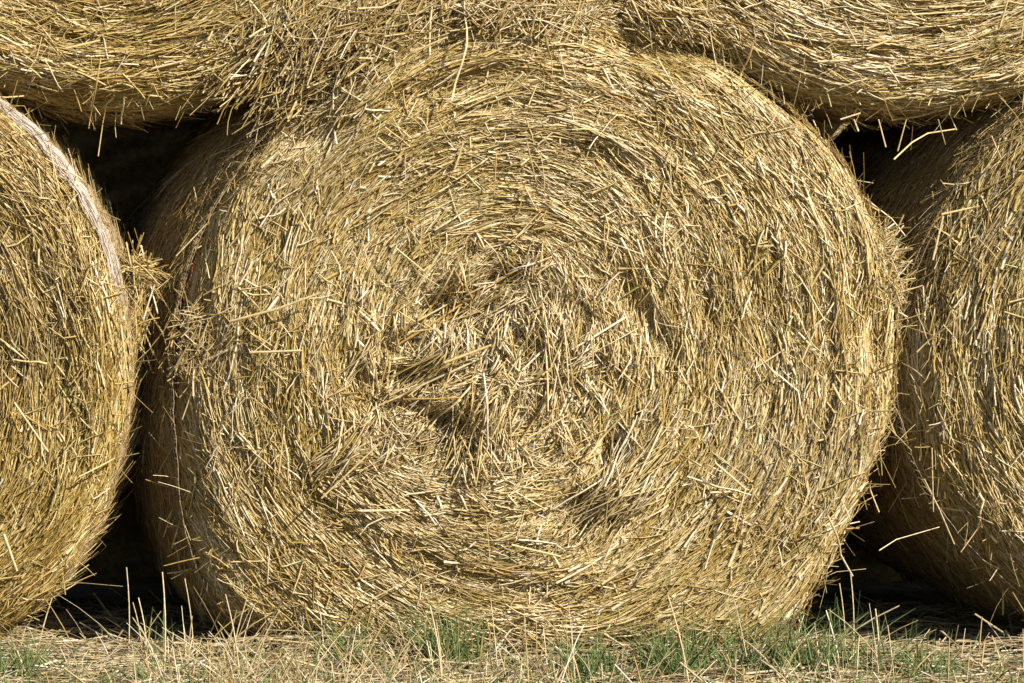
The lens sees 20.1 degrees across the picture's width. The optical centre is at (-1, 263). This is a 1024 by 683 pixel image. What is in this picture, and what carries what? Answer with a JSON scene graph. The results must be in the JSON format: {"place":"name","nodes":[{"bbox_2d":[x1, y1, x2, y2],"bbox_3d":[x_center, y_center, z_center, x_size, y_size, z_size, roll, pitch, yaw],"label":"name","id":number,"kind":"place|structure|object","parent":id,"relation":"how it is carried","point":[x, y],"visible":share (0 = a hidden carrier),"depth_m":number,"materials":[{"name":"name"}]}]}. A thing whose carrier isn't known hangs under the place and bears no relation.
{"place":"outdoors","nodes":[
{"label":"outdoors","id":0,"kind":"place"},
{"bbox_2d":[44,105,252,582],"bbox_3d":[0.304,0.128,6.886,1.299,1.298,1.234,0,0,0],"label":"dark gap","id":1,"kind":"object","parent":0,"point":[127,165],"visible":0.02,"depth_m":6.30,"materials":[{"name":"black"}]},
{"bbox_2d":[0,581,1023,682],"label":"ground","id":2,"kind":"structure","parent":0,"point":[888,592],"depth_m":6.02,"materials":[{"name":"beige plant"}]},
{"bbox_2d":[0,624,101,682],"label":"grass tuft","id":3,"kind":"object","parent":2,"relation":"on","point":[28,660],"visible":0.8,"depth_m":4.75,"materials":[{"name":"green plant"}]},
{"bbox_2d":[0,80,155,642],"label":"straw bale","id":4,"kind":"object","parent":2,"relation":"on","point":[71,370],"visible":0.88,"depth_m":4.93,"materials":[{"name":"beige plant"}]},
{"bbox_2d":[114,228,172,314],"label":"straw clump","id":5,"kind":"object","parent":4,"relation":"attached to","point":[134,272],"visible":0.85,"depth_m":5.05,"materials":[{"name":"beige plant"}]},
{"bbox_2d":[125,232,167,373],"bbox_3d":[0.248,0.079,5.055,0.113,0.273,0.113,0,0,0],"label":"straw clump","id":6,"kind":"object","parent":4,"relation":"attached to","point":[135,320],"visible":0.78,"depth_m":5.06,"materials":[{"name":"beige plant"}]},
{"bbox_2d":[0,0,367,155],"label":"straw bale","id":7,"kind":"object","parent":4,"relation":"on","point":[90,64],"visible":0.7,"depth_m":5.02,"materials":[{"name":"beige plant"}]},
{"bbox_2d":[126,567,129,647],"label":"dry stalk","id":8,"kind":"object","parent":2,"relation":"on","point":[128,608],"visible":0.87,"depth_m":5.00,"materials":[{"name":"beige plant"}]},
{"bbox_2d":[133,603,141,649],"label":"dry stalk","id":9,"kind":"object","parent":2,"relation":"on","point":[138,624],"visible":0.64,"depth_m":5.00,"materials":[{"name":"beige plant"}]},
{"bbox_2d":[138,598,147,652],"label":"dry stalk","id":10,"kind":"object","parent":2,"relation":"on","point":[143,620],"visible":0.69,"depth_m":5.00,"materials":[{"name":"beige plant"}]},
{"bbox_2d":[101,601,187,661],"bbox_3d":[0.257,0.659,5.030,0.163,0.105,0.148,0,0,0],"label":"grass tuft","id":11,"kind":"object","parent":2,"relation":"on","point":[170,636],"visible":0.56,"depth_m":5.03,"materials":[{"name":"plant"}]},
{"bbox_2d":[162,572,165,674],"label":"dry stalk","id":12,"kind":"object","parent":2,"relation":"on","point":[164,620],"visible":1,"depth_m":4.79,"materials":[{"name":"beige plant"}]},
{"bbox_2d":[184,578,193,649],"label":"dry stalk","id":13,"kind":"object","parent":2,"relation":"on","point":[190,610],"visible":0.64,"depth_m":5.00,"materials":[{"name":"beige plant"}]},
{"bbox_2d":[225,594,239,670],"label":"dry stalk","id":14,"kind":"object","parent":2,"relation":"on","point":[233,631],"visible":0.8,"depth_m":4.75,"materials":[{"name":"beige plant"}]},
{"bbox_2d":[300,614,427,673],"bbox_3d":[0.622,0.660,4.866,0.202,0.095,0.158,0,0,39],"label":"grass tuft","id":15,"kind":"object","parent":2,"relation":"on","point":[355,642],"visible":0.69,"depth_m":4.88,"materials":[{"name":"green plant"}]},
{"bbox_2d":[429,606,442,677],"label":"dry stalk","id":16,"kind":"object","parent":2,"relation":"on","point":[437,641],"visible":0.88,"depth_m":4.68,"materials":[{"name":"beige plant"}]},
{"bbox_2d":[387,593,534,671],"bbox_3d":[0.793,0.649,4.901,0.232,0.135,0.220,0,0,-26],"label":"grass tuft","id":17,"kind":"object","parent":2,"relation":"on","point":[454,639],"visible":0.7,"depth_m":4.88,"materials":[{"name":"green plant"}]},
{"bbox_2d":[0,586,1023,682],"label":"dry stubble","id":18,"kind":"object","parent":2,"relation":"on","point":[249,670],"visible":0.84,"depth_m":4.70,"materials":[{"name":"beige plant"}]},
{"bbox_2d":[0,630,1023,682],"bbox_3d":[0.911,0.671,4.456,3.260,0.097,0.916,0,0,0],"label":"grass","id":19,"kind":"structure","parent":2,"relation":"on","point":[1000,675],"depth_m":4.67,"materials":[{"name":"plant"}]},
{"bbox_2d":[127,1,932,669],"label":"straw bale","id":20,"kind":"object","parent":2,"relation":"on","point":[601,329],"visible":0.89,"depth_m":4.97,"materials":[{"name":"beige plant"}]},
{"bbox_2d":[151,282,217,419],"bbox_3d":[0.350,0.157,5.035,0.141,0.249,0.080,0,0,21],"label":"straw clump","id":21,"kind":"object","parent":20,"relation":"attached to","point":[182,359],"visible":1,"depth_m":5.03,"materials":[{"name":"beige plant"}]},
{"bbox_2d":[156,0,516,141],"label":"straw clump","id":22,"kind":"object","parent":20,"relation":"on","point":[393,17],"visible":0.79,"depth_m":5.00,"materials":[{"name":"beige plant"}]},
{"bbox_2d":[376,0,664,55],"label":"straw clump","id":23,"kind":"object","parent":20,"relation":"on","point":[547,10],"visible":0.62,"depth_m":4.96,"materials":[{"name":"beige plant"}]},
{"bbox_2d":[666,0,1023,150],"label":"straw bale","id":24,"kind":"object","parent":20,"relation":"on","point":[855,62],"visible":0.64,"depth_m":5.00,"materials":[{"name":"beige plant"}]},
{"bbox_2d":[582,0,761,63],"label":"straw clump","id":25,"kind":"object","parent":24,"relation":"on","point":[668,17],"visible":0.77,"depth_m":5.00,"materials":[{"name":"beige plant"}]},
{"bbox_2d":[879,327,908,455],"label":"straw clump","id":26,"kind":"object","parent":20,"relation":"attached to","point":[890,413],"visible":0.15,"depth_m":5.05,"materials":[{"name":"beige plant"}]},
{"bbox_2d":[874,211,925,322],"bbox_3d":[1.601,0.037,5.052,0.167,0.265,0.142,0,0,0],"label":"straw clump","id":27,"kind":"object","parent":20,"relation":"attached to","point":[890,238],"visible":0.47,"depth_m":5.03,"materials":[{"name":"beige plant"}]},
{"bbox_2d":[538,629,647,682],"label":"grass tuft","id":28,"kind":"object","parent":2,"relation":"on","point":[580,663],"visible":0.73,"depth_m":4.74,"materials":[{"name":"plant"}]},
{"bbox_2d":[667,595,688,681],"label":"dry stalk","id":29,"kind":"object","parent":2,"relation":"on","point":[679,638],"visible":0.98,"depth_m":4.66,"materials":[{"name":"beige plant"}]},
{"bbox_2d":[600,608,788,681],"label":"grass tuft","id":30,"kind":"object","parent":2,"relation":"on","point":[690,664],"visible":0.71,"depth_m":4.77,"materials":[{"name":"green plant"}]},
{"bbox_2d":[678,592,918,678],"bbox_3d":[1.369,0.641,4.826,0.437,0.146,0.211,0,0,0],"label":"grass tuft","id":31,"kind":"object","parent":2,"relation":"on","point":[772,653],"visible":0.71,"depth_m":4.81,"materials":[{"name":"plant"}]},
{"bbox_2d":[839,583,845,651],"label":"dry stalk","id":32,"kind":"object","parent":2,"relation":"on","point":[843,614],"visible":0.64,"depth_m":5.00,"materials":[{"name":"beige plant"}]},
{"bbox_2d":[850,574,854,644],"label":"dry stalk","id":33,"kind":"object","parent":2,"relation":"on","point":[853,605],"visible":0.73,"depth_m":4.99,"materials":[{"name":"beige plant"}]},
{"bbox_2d":[809,122,915,582],"bbox_3d":[1.941,0.128,6.888,1.303,1.298,1.231,0,0,0],"label":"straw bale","id":34,"kind":"object","parent":2,"relation":"on","point":[855,561],"visible":0.02,"depth_m":6.30},
{"bbox_2d":[875,609,878,673],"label":"dry stalk","id":35,"kind":"object","parent":2,"relation":"on","point":[878,636],"visible":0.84,"depth_m":4.79,"materials":[{"name":"beige plant"}]},
{"bbox_2d":[829,94,1023,625],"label":"straw bale","id":36,"kind":"object","parent":2,"relation":"on","point":[947,520],"visible":0.5,"depth_m":5.04,"materials":[{"name":"beige plant"}]},
{"bbox_2d":[877,618,979,677],"bbox_3d":[1.569,0.664,4.810,0.188,0.097,0.184,0,0,43],"label":"grass tuft","id":37,"kind":"object","parent":2,"relation":"on","point":[934,669],"visible":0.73,"depth_m":4.78,"materials":[{"name":"green plant"}]}
]}

